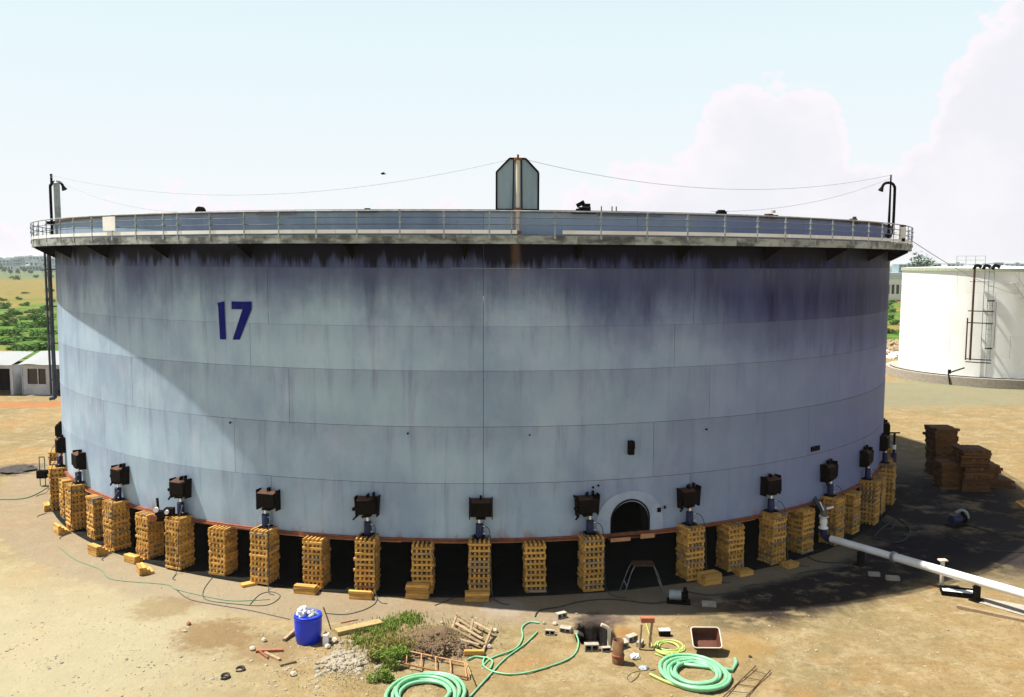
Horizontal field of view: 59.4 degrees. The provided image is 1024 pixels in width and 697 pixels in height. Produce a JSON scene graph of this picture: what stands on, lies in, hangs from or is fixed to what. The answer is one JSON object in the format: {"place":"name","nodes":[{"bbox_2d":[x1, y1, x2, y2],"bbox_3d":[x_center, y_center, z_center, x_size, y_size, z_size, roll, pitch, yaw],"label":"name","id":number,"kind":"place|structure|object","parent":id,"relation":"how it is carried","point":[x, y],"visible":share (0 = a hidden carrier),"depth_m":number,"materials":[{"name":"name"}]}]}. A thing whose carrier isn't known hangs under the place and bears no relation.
{"place":"outdoors","nodes":[
{"label":"outdoors","id":0,"kind":"place"},
{"bbox_2d":[0,464,37,473],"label":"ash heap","id":1,"kind":"object","parent":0,"point":[20,469],"visible":1,"depth_m":44.41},
{"bbox_2d":[36,457,48,485],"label":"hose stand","id":2,"kind":"object","parent":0,"point":[41,474],"visible":0.98,"depth_m":41.37,"materials":[{"name":"black metal"}]},
{"bbox_2d":[0,266,1023,696],"bbox_3d":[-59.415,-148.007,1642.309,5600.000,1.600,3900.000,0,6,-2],"label":"ground","id":3,"kind":"structure","parent":0,"point":[904,638],"depth_m":26.44,"materials":[{"name":"sand"}]},
{"bbox_2d":[0,316,20,325],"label":"shrub","id":4,"kind":"object","parent":3,"relation":"on","point":[5,322],"visible":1,"depth_m":142.48,"materials":[{"name":"green plant"}]},
{"bbox_2d":[0,328,24,335],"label":"shrub","id":5,"kind":"object","parent":3,"relation":"on","point":[10,332],"visible":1,"depth_m":123.54,"materials":[{"name":"green plant"}]},
{"bbox_2d":[0,351,33,394],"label":"shed","id":6,"kind":"structure","parent":3,"relation":"on","point":[10,374],"depth_m":70.22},
{"bbox_2d":[10,343,34,350],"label":"shrub","id":7,"kind":"object","parent":3,"relation":"on","point":[25,347],"visible":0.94,"depth_m":101.05,"materials":[{"name":"green plant"}]},
{"bbox_2d":[16,317,54,327],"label":"shrub","id":8,"kind":"object","parent":3,"relation":"on","point":[40,322],"visible":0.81,"depth_m":138.92,"materials":[{"name":"green plant"}]},
{"bbox_2d":[18,351,59,394],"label":"shed","id":9,"kind":"structure","parent":3,"relation":"on","point":[35,373],"depth_m":69.49,"materials":[{"name":"white metal"}]},
{"bbox_2d":[27,369,45,383],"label":"window pane","id":10,"kind":"structure","parent":9,"relation":"in","point":[32,373],"depth_m":69.51,"materials":[{"name":"grey glass"}]},
{"bbox_2d":[53,522,70,534],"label":"timber stack","id":11,"kind":"object","parent":3,"relation":"on","point":[58,529],"visible":1,"depth_m":34.20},
{"bbox_2d":[87,543,111,556],"bbox_3d":[-14.688,7.123,31.983,0.653,0.349,0.572,5,7,38],"label":"timber stack","id":12,"kind":"object","parent":3,"relation":"on","point":[95,550],"visible":1,"depth_m":31.76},
{"bbox_2d":[101,484,124,560],"bbox_3d":[-14.297,6.095,31.906,0.495,2.427,1.582,1,6,11],"label":"hydraulic jack","id":13,"kind":"object","parent":3,"relation":"on","point":[118,493],"visible":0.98,"depth_m":32.25,"materials":[{"name":"blue metal"}]},
{"bbox_2d":[124,553,145,563],"bbox_3d":[-13.084,7.253,31.159,0.627,0.261,0.461,4,7,33],"label":"timber stack","id":14,"kind":"object","parent":3,"relation":"on","point":[131,558],"visible":0.98,"depth_m":30.98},
{"bbox_2d":[136,562,153,575],"bbox_3d":[-12.286,7.362,30.066,0.467,0.261,0.654,-3,7,-33],"label":"timber stack","id":15,"kind":"object","parent":3,"relation":"on","point":[142,568],"visible":1,"depth_m":29.85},
{"bbox_2d":[59,547,269,600],"bbox_3d":[-12.271,7.526,29.633,10.326,0.022,1.264,3,6,29],"label":"cable","id":16,"kind":"object","parent":3,"relation":"on","point":[163,584],"visible":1,"depth_m":28.94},
{"bbox_2d":[172,497,188,579],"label":"hydraulic jack","id":17,"kind":"object","parent":3,"relation":"on","point":[180,509],"visible":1,"depth_m":30.34,"materials":[{"name":"blue metal"}]},
{"bbox_2d":[7,565,438,696],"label":"dry grass","id":18,"kind":"structure","parent":3,"relation":"on","point":[295,663],"depth_m":22.75,"materials":[{"name":"plant"}]},
{"bbox_2d":[258,510,273,594],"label":"hydraulic jack","id":19,"kind":"object","parent":3,"relation":"on","point":[265,521],"visible":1,"depth_m":28.97,"materials":[{"name":"blue metal"}]},
{"bbox_2d":[293,583,320,594],"bbox_3d":[-6.462,7.551,28.348,0.740,0.261,0.469,1,6,13],"label":"timber stack","id":20,"kind":"object","parent":3,"relation":"on","point":[308,589],"visible":1,"depth_m":28.16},
{"bbox_2d":[293,609,321,645],"bbox_3d":[-5.590,7.656,24.638,0.780,0.780,0.780,0,6,-2],"label":"plastic drum","id":21,"kind":"object","parent":3,"relation":"on","point":[308,630],"visible":0.85,"depth_m":24.34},
{"bbox_2d":[297,639,401,688],"bbox_3d":[-4.495,8.127,23.412,2.716,0.225,2.984,-4,7,-36],"label":"rubble","id":22,"kind":"object","parent":3,"relation":"on","point":[354,662],"visible":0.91,"depth_m":23.20,"materials":[{"name":"stone"}]},
{"bbox_2d":[334,619,382,635],"bbox_3d":[-4.346,7.913,25.471,1.350,0.136,0.300,-3,6,-31],"label":"plank","id":23,"kind":"object","parent":3,"relation":"on","point":[344,630],"visible":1,"depth_m":25.37,"materials":[{"name":"wood"}]},
{"bbox_2d":[348,590,373,599],"bbox_3d":[-4.673,7.604,27.868,0.748,0.261,0.346,1,6,8],"label":"timber stack","id":24,"kind":"object","parent":3,"relation":"on","point":[361,594],"visible":1,"depth_m":27.71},
{"bbox_2d":[366,643,386,661],"bbox_3d":[-3.512,7.904,23.372,0.607,0.505,0.349,0,6,-2],"label":"weed","id":25,"kind":"object","parent":3,"relation":"on","point":[370,654],"visible":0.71,"depth_m":23.34,"materials":[{"name":"green plant"}]},
{"bbox_2d":[365,667,394,682],"bbox_3d":[-3.261,8.119,22.334,0.766,0.380,0.444,1,6,6],"label":"weed","id":26,"kind":"object","parent":3,"relation":"on","point":[384,674],"visible":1,"depth_m":22.26,"materials":[{"name":"green plant"}]},
{"bbox_2d":[343,609,427,650],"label":"grass","id":27,"kind":"structure","parent":3,"relation":"on","point":[400,621],"depth_m":25.61,"materials":[{"name":"green plant"}]},
{"bbox_2d":[374,645,403,669],"bbox_3d":[-3.166,7.916,23.067,0.777,0.593,0.567,0,6,-2],"label":"weed","id":28,"kind":"object","parent":3,"relation":"on","point":[394,655],"visible":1,"depth_m":22.98,"materials":[{"name":"green plant"}]},
{"bbox_2d":[405,581,430,598],"bbox_3d":[-2.924,7.518,27.918,0.770,0.437,0.350,1,6,3],"label":"timber stack","id":29,"kind":"object","parent":3,"relation":"on","point":[418,590],"visible":1,"depth_m":27.77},
{"bbox_2d":[384,671,466,696],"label":"garden hose","id":30,"kind":"object","parent":3,"relation":"on","point":[441,678],"visible":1,"depth_m":22.08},
{"bbox_2d":[340,609,520,668],"bbox_3d":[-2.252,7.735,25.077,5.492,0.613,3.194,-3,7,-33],"label":"dry grass","id":31,"kind":"structure","parent":3,"relation":"on","point":[385,642],"depth_m":24.42,"materials":[{"name":"brown plant"}]},
{"bbox_2d":[390,647,471,678],"bbox_3d":[-2.007,8.015,23.074,2.727,0.334,0.911,3,6,27],"label":"lattice frame","id":32,"kind":"object","parent":3,"relation":"on","point":[466,666],"visible":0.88,"depth_m":22.98,"materials":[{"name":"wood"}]},
{"bbox_2d":[356,616,507,667],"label":"dirt clods","id":33,"kind":"object","parent":3,"relation":"on","point":[440,648],"visible":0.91,"depth_m":23.73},
{"bbox_2d":[53,488,891,597],"bbox_3d":[-1.757,5.814,48.452,41.240,0.300,41.240,0,6,-2],"label":"foundation pad","id":34,"kind":"object","parent":3,"relation":"on","point":[452,568],"visible":0.15,"depth_m":31.06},
{"bbox_2d":[47,465,66,510],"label":"timber crib","id":35,"kind":"object","parent":34,"relation":"on","point":[55,474],"visible":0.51,"depth_m":37.29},
{"bbox_2d":[37,452,64,516],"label":"hydraulic jack","id":36,"kind":"object","parent":35,"relation":"on","point":[59,459],"visible":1,"depth_m":37.44,"materials":[{"name":"blue metal"}]},
{"bbox_2d":[58,477,71,519],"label":"timber crib","id":37,"kind":"object","parent":34,"relation":"on","point":[62,481],"visible":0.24,"depth_m":35.95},
{"bbox_2d":[64,482,87,530],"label":"timber crib","id":38,"kind":"object","parent":34,"relation":"on","point":[75,502],"visible":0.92,"depth_m":34.55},
{"bbox_2d":[59,469,84,538],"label":"hydraulic jack","id":39,"kind":"object","parent":38,"relation":"on","point":[78,476],"visible":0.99,"depth_m":34.64,"materials":[{"name":"blue metal"}]},
{"bbox_2d":[85,494,104,539],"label":"timber crib","id":40,"kind":"object","parent":34,"relation":"on","point":[95,516],"visible":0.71,"depth_m":33.37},
{"bbox_2d":[102,499,131,550],"bbox_3d":[-14.252,6.327,32.385,0.742,1.757,0.735,4,7,37],"label":"timber crib","id":41,"kind":"object","parent":34,"relation":"on","point":[121,525],"visible":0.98,"depth_m":32.18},
{"bbox_2d":[135,510,164,559],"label":"timber crib","id":42,"kind":"object","parent":34,"relation":"on","point":[150,536],"visible":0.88,"depth_m":31.29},
{"bbox_2d":[164,513,194,569],"bbox_3d":[-11.253,6.525,30.454,0.754,1.757,0.752,3,6,26],"label":"timber crib","id":43,"kind":"object","parent":34,"relation":"on","point":[185,524],"visible":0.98,"depth_m":30.24,"materials":[{"name":"wood"}]},
{"bbox_2d":[150,498,174,521],"bbox_3d":[-11.816,5.431,30.340,0.747,0.787,0.410,0,6,-2],"label":"hand pump","id":44,"kind":"object","parent":43,"relation":"on","point":[160,515],"visible":1,"depth_m":30.27,"materials":[{"name":"black metal"}]},
{"bbox_2d":[208,525,237,575],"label":"timber crib","id":45,"kind":"object","parent":34,"relation":"on","point":[223,550],"visible":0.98,"depth_m":29.63,"materials":[{"name":"wood"}]},
{"bbox_2d":[249,525,279,584],"bbox_3d":[-8.010,6.669,29.092,0.725,1.757,0.728,2,6,20],"label":"timber crib","id":46,"kind":"object","parent":34,"relation":"on","point":[261,569],"visible":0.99,"depth_m":28.84,"materials":[{"name":"wood"}]},
{"bbox_2d":[302,535,330,587],"bbox_3d":[-6.266,6.791,28.812,0.728,1.581,0.736,2,6,13],"label":"timber crib","id":47,"kind":"object","parent":34,"relation":"on","point":[316,560],"visible":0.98,"depth_m":28.53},
{"bbox_2d":[353,532,380,593],"bbox_3d":[-4.549,6.760,28.292,0.752,1.757,0.730,1,6,6],"label":"timber crib","id":48,"kind":"object","parent":34,"relation":"on","point":[367,548],"visible":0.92,"depth_m":28.02,"materials":[{"name":"wood"}]},
{"bbox_2d":[361,517,386,603],"bbox_3d":[-4.333,6.523,27.880,0.495,2.427,1.582,-2,6,-23],"label":"hydraulic jack","id":49,"kind":"object","parent":48,"relation":"on","point":[368,531],"visible":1,"depth_m":28.19,"materials":[{"name":"blue metal"}]},
{"bbox_2d":[411,541,435,593],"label":"timber crib","id":50,"kind":"object","parent":34,"relation":"on","point":[423,563],"visible":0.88,"depth_m":28.02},
{"bbox_2d":[468,535,490,595],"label":"timber crib","id":51,"kind":"object","parent":34,"relation":"on","point":[479,562],"visible":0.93,"depth_m":27.82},
{"bbox_2d":[474,520,508,604],"bbox_3d":[-0.721,6.549,27.749,0.495,2.427,1.582,-3,7,-34],"label":"hydraulic jack","id":52,"kind":"object","parent":51,"relation":"on","point":[479,534],"visible":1,"depth_m":28.00,"materials":[{"name":"blue metal"}]},
{"bbox_2d":[522,540,546,592],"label":"timber crib","id":53,"kind":"object","parent":34,"relation":"on","point":[534,566],"visible":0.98,"depth_m":28.16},
{"bbox_2d":[577,531,604,591],"bbox_3d":[2.510,6.761,28.566,0.730,1.757,0.723,-1,6,-12],"label":"timber crib","id":54,"kind":"object","parent":34,"relation":"on","point":[590,574],"visible":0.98,"depth_m":28.29,"materials":[{"name":"wood"}]},
{"bbox_2d":[583,516,625,597],"bbox_3d":[2.849,6.516,28.236,0.495,2.427,1.582,-5,8,-43],"label":"hydraulic jack","id":55,"kind":"object","parent":54,"relation":"on","point":[590,522],"visible":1,"depth_m":28.44,"materials":[{"name":"blue metal"}]},
{"bbox_2d":[675,522,704,581],"bbox_3d":[5.874,6.674,29.600,0.740,1.757,0.732,-2,6,-23],"label":"timber crib","id":56,"kind":"object","parent":34,"relation":"on","point":[690,549],"visible":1,"depth_m":29.34,"materials":[{"name":"wood"}]},
{"bbox_2d":[715,521,744,571],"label":"timber crib","id":57,"kind":"object","parent":34,"relation":"on","point":[730,547],"visible":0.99,"depth_m":30.25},
{"bbox_2d":[757,509,787,564],"bbox_3d":[9.055,6.531,31.209,0.748,1.757,0.745,-3,6,-32],"label":"timber crib","id":58,"kind":"object","parent":34,"relation":"on","point":[772,539],"visible":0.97,"depth_m":30.98,"materials":[{"name":"wood"}]},
{"bbox_2d":[787,506,814,553],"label":"timber crib","id":59,"kind":"object","parent":34,"relation":"on","point":[800,531],"visible":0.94,"depth_m":32.15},
{"bbox_2d":[818,494,844,545],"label":"timber crib","id":60,"kind":"object","parent":34,"relation":"on","point":[835,521],"visible":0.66,"depth_m":33.08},
{"bbox_2d":[843,490,860,534],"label":"timber crib","id":61,"kind":"object","parent":34,"relation":"on","point":[852,511],"visible":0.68,"depth_m":34.41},
{"bbox_2d":[859,478,880,525],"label":"timber crib","id":62,"kind":"object","parent":34,"relation":"on","point":[869,505],"visible":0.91,"depth_m":35.68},
{"bbox_2d":[874,473,886,513],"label":"timber crib","id":63,"kind":"object","parent":34,"relation":"on","point":[883,486],"visible":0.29,"depth_m":37.22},
{"bbox_2d":[879,461,896,504],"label":"timber crib","id":64,"kind":"object","parent":34,"relation":"on","point":[889,469],"visible":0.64,"depth_m":38.55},
{"bbox_2d":[451,612,493,650],"bbox_3d":[-1.127,7.864,25.005,1.233,0.259,2.104,1,6,7],"label":"scrap pallet","id":65,"kind":"object","parent":3,"relation":"on","point":[469,624],"visible":0.93,"depth_m":24.98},
{"bbox_2d":[464,649,483,655],"bbox_3d":[-1.007,8.054,23.801,0.543,0.168,0.120,-1,6,-10],"label":"plank","id":66,"kind":"object","parent":3,"relation":"on","point":[473,652],"visible":1,"depth_m":23.75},
{"bbox_2d":[465,590,489,601],"bbox_3d":[-1.078,7.634,27.707,0.769,0.261,0.336,0,6,-2],"label":"timber stack","id":67,"kind":"object","parent":3,"relation":"on","point":[476,595],"visible":1,"depth_m":27.55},
{"bbox_2d":[469,631,537,696],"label":"garden hose","id":68,"kind":"object","parent":3,"relation":"on","point":[497,666],"visible":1,"depth_m":23.27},
{"bbox_2d":[0,604,1019,696],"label":"gravel","id":69,"kind":"structure","parent":3,"relation":"on","point":[212,678],"depth_m":23.33,"materials":[{"name":"gravel"}]},
{"bbox_2d":[482,621,538,666],"bbox_3d":[0.038,8.041,24.516,0.439,0.071,3.237,3,6,22],"label":"garden hose","id":70,"kind":"object","parent":3,"relation":"on","point":[516,647],"visible":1,"depth_m":24.26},
{"bbox_2d":[482,633,578,674],"bbox_3d":[0.765,8.116,23.755,3.291,0.092,1.322,-3,7,-32],"label":"garden hose","id":71,"kind":"object","parent":3,"relation":"on","point":[502,673],"visible":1,"depth_m":23.07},
{"bbox_2d":[584,642,598,651],"bbox_3d":[2.140,8.027,24.161,0.380,0.190,0.190,0,6,-3],"label":"hollow block","id":72,"kind":"object","parent":3,"relation":"on","point":[591,646],"depth_m":24.15,"materials":[{"name":"concrete"}]},
{"bbox_2d":[534,598,666,616],"bbox_3d":[2.618,7.795,27.361,4.296,0.036,0.804,-1,6,-16],"label":"cable","id":73,"kind":"object","parent":3,"relation":"on","point":[600,599],"visible":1,"depth_m":27.52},
{"bbox_2d":[612,638,624,664],"bbox_3d":[2.766,7.889,23.396,0.340,0.620,0.335,0,6,-2],"label":"pipe stub","id":74,"kind":"object","parent":3,"relation":"on","point":[618,654],"visible":1,"depth_m":23.28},
{"bbox_2d":[619,560,666,599],"bbox_3d":[4.091,7.221,28.088,1.390,1.071,0.712,0,6,-2],"label":"trestle","id":75,"kind":"object","parent":3,"relation":"on","point":[643,563],"visible":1,"depth_m":27.96,"materials":[{"name":"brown metal"}]},
{"bbox_2d":[640,616,654,646],"bbox_3d":[3.657,7.662,24.279,0.360,0.821,0.160,0,6,-2],"label":"wooden mallet","id":76,"kind":"object","parent":3,"relation":"on","point":[647,619],"visible":1,"depth_m":24.22,"materials":[{"name":"wood"}]},
{"bbox_2d":[654,639,685,657],"bbox_3d":[4.198,8.081,24.268,0.858,0.103,1.094,6,8,44],"label":"garden hose","id":77,"kind":"object","parent":3,"relation":"on","point":[677,650],"visible":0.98,"depth_m":24.18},
{"bbox_2d":[667,587,690,604],"bbox_3d":[5.121,7.566,27.590,0.712,0.475,0.380,1,6,9],"label":"pump","id":78,"kind":"object","parent":3,"relation":"on","point":[679,597],"visible":1,"depth_m":27.49,"materials":[{"name":"black metal"}]},
{"bbox_2d":[658,653,737,691],"bbox_3d":[4.739,8.207,22.721,2.058,0.195,2.060,1,6,9],"label":"garden hose","id":79,"kind":"object","parent":3,"relation":"on","point":[677,660],"visible":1,"depth_m":22.78,"materials":[{"name":"rubber"}]},
{"bbox_2d":[682,508,729,582],"bbox_3d":[6.317,6.419,29.387,1.582,2.427,0.495,3,6,30],"label":"hydraulic jack","id":80,"kind":"object","parent":3,"relation":"on","point":[689,517],"visible":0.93,"depth_m":29.48,"materials":[{"name":"blue metal"}]},
{"bbox_2d":[690,627,722,649],"bbox_3d":[5.191,7.787,24.032,0.795,0.547,0.595,0,6,1],"label":"metal trough","id":81,"kind":"object","parent":3,"relation":"on","point":[706,638],"visible":1,"depth_m":24.18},
{"bbox_2d":[697,569,721,585],"bbox_3d":[6.438,7.468,29.272,0.690,0.349,0.469,-2,6,-22],"label":"timber stack","id":82,"kind":"object","parent":3,"relation":"on","point":[709,577],"visible":1,"depth_m":29.12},
{"bbox_2d":[688,584,779,595],"bbox_3d":[7.168,7.689,28.649,3.227,0.036,0.520,-1,6,-16],"label":"cable","id":83,"kind":"object","parent":3,"relation":"on","point":[731,592],"visible":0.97,"depth_m":28.39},
{"bbox_2d":[732,567,753,576],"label":"timber stack","id":84,"kind":"object","parent":3,"relation":"on","point":[743,572],"visible":1,"depth_m":29.96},
{"bbox_2d":[723,665,770,696],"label":"ladder","id":85,"kind":"object","parent":3,"relation":"on","point":[747,685],"visible":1,"depth_m":22.14,"materials":[{"name":"brown metal"}]},
{"bbox_2d":[763,496,809,566],"bbox_3d":[9.466,6.276,30.999,1.582,2.427,0.495,3,6,29],"label":"hydraulic jack","id":86,"kind":"object","parent":3,"relation":"on","point":[771,505],"visible":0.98,"depth_m":31.09,"materials":[{"name":"blue metal"}]},
{"bbox_2d":[779,560,798,568],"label":"timber stack","id":87,"kind":"object","parent":3,"relation":"on","point":[789,564],"visible":1,"depth_m":30.77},
{"bbox_2d":[795,556,851,578],"bbox_3d":[10.626,7.517,30.546,1.618,0.040,2.605,3,6,25],"label":"cable","id":88,"kind":"object","parent":3,"relation":"on","point":[825,568],"visible":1,"depth_m":30.80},
{"bbox_2d":[824,481,864,543],"bbox_3d":[12.336,6.069,33.257,1.582,2.427,0.495,1,6,13],"label":"hydraulic jack","id":89,"kind":"object","parent":3,"relation":"on","point":[830,490],"visible":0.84,"depth_m":33.23,"materials":[{"name":"blue metal"}]},
{"bbox_2d":[853,551,867,566],"bbox_3d":[12.069,7.257,31.072,0.400,0.475,0.300,-4,7,-36],"label":"pipe saddle","id":90,"kind":"object","parent":3,"relation":"on","point":[860,558],"visible":0.95,"depth_m":31.01,"materials":[{"name":"black metal"}]},
{"bbox_2d":[861,467,897,523],"bbox_3d":[14.747,5.826,35.868,1.582,2.427,0.495,1,6,9],"label":"hydraulic jack","id":91,"kind":"object","parent":3,"relation":"on","point":[868,475],"visible":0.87,"depth_m":35.83,"materials":[{"name":"blue metal"}]},
{"bbox_2d":[874,514,910,542],"bbox_3d":[14.934,7.056,35.454,1.479,0.045,4.019,2,6,16],"label":"cable","id":92,"kind":"object","parent":3,"relation":"on","point":[890,529],"visible":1,"depth_m":35.22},
{"bbox_2d":[886,339,898,354],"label":"debris","id":93,"kind":"object","parent":3,"relation":"on","point":[894,347],"visible":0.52,"depth_m":110.41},
{"bbox_2d":[889,432,899,461],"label":"tall valve","id":94,"kind":"object","parent":3,"relation":"on","point":[894,454],"visible":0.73,"depth_m":40.71,"materials":[{"name":"blue metal"}]},
{"bbox_2d":[909,251,937,266],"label":"tree","id":95,"kind":"object","parent":3,"relation":"on","point":[919,263],"visible":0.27,"depth_m":333.44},
{"bbox_2d":[922,424,959,474],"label":"timber pile","id":96,"kind":"object","parent":3,"relation":"on","point":[940,440],"visible":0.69,"depth_m":43.96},
{"bbox_2d":[932,459,961,489],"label":"timber pile","id":97,"kind":"object","parent":3,"relation":"on","point":[946,475],"visible":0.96,"depth_m":41.43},
{"bbox_2d":[886,360,1023,388],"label":"tank plinth","id":98,"kind":"structure","parent":3,"relation":"on","point":[958,380],"depth_m":77.13,"materials":[{"name":"concrete"}]},
{"bbox_2d":[898,256,1023,384],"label":"white tank","id":99,"kind":"object","parent":98,"relation":"on","point":[954,321],"visible":1,"depth_m":77.18,"materials":[{"name":"metal"}]},
{"bbox_2d":[939,585,972,598],"bbox_3d":[14.086,7.689,28.322,1.030,0.160,0.530,2,6,18],"label":"pipe","id":100,"kind":"object","parent":3,"relation":"on","point":[959,592],"visible":0.87,"depth_m":28.27,"materials":[{"name":"black metal"}]},
{"bbox_2d":[945,511,968,527],"bbox_3d":[17.753,6.789,35.757,0.825,0.550,0.440,-2,6,-19],"label":"pump","id":101,"kind":"object","parent":3,"relation":"on","point":[957,521],"visible":1,"depth_m":35.65,"materials":[{"name":"blue metal"}]},
{"bbox_2d":[949,444,993,491],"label":"timber pile","id":102,"kind":"object","parent":3,"relation":"on","point":[976,468],"visible":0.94,"depth_m":40.96,"materials":[{"name":"wood"}]},
{"bbox_2d":[968,585,984,602],"bbox_3d":[14.410,7.578,27.844,0.400,0.475,0.300,-4,7,-36],"label":"pipe saddle","id":103,"kind":"object","parent":3,"relation":"on","point":[976,597],"visible":0.88,"depth_m":27.77,"materials":[{"name":"black metal"}]},
{"bbox_2d":[957,604,1023,622],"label":"timber beam","id":104,"kind":"structure","parent":3,"relation":"on","point":[988,612],"depth_m":26.66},
{"bbox_2d":[989,461,1002,478],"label":"timber pile","id":105,"kind":"object","parent":3,"relation":"on","point":[997,470],"visible":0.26,"depth_m":42.06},
{"bbox_2d":[989,475,1015,488],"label":"timber pile","id":106,"kind":"object","parent":3,"relation":"on","point":[1004,482],"visible":0.61,"depth_m":41.76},
{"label":"hydraulic jack","id":107,"kind":"object","parent":3,"relation":"on","visible":0},
{"bbox_2d":[30,154,913,542],"bbox_3d":[-1.727,-1.875,47.709,41.806,12.350,41.806,0,6,-2],"label":"storage tank","id":108,"kind":"object","parent":107,"relation":"on","point":[516,366],"visible":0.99,"depth_m":28.87,"materials":[{"name":"metal"}]},
{"bbox_2d":[51,160,505,194],"bbox_3d":[-9.225,-5.976,31.756,20.812,1.092,0.013,3,6,25],"label":"guy wire","id":109,"kind":"object","parent":108,"relation":"attached to","point":[299,192],"visible":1,"depth_m":30.62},
{"bbox_2d":[529,160,888,189],"bbox_3d":[7.531,-5.997,31.241,16.726,0.920,0.013,-3,6,-28],"label":"guy wire","id":110,"kind":"object","parent":108,"relation":"attached to","point":[698,187],"visible":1,"depth_m":30.91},
{"bbox_2d":[813,496,1023,598],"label":"discharge pipe","id":111,"kind":"object","parent":108,"relation":"attached to","point":[892,556],"visible":0.99,"depth_m":29.34,"materials":[{"name":"metal"}]},
{"bbox_2d":[0,0,1023,265],"label":"sky","id":112,"kind":"structure","parent":0,"point":[231,102],"materials":[{"name":"white"}]},
{"bbox_2d":[888,273,901,299],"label":"house","id":113,"kind":"structure","parent":0,"point":[895,286],"depth_m":253.52,"materials":[{"name":"white paint"}]},
{"bbox_2d":[892,263,912,272],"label":"building","id":114,"kind":"structure","parent":0,"point":[896,268],"depth_m":911.11,"materials":[{"name":"white glass"}]},
{"bbox_2d":[979,597,1023,614],"bbox_3d":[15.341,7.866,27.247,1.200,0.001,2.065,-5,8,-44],"label":"pipe","id":115,"kind":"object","parent":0,"point":[1012,607],"depth_m":27.42,"materials":[{"name":"metal"}]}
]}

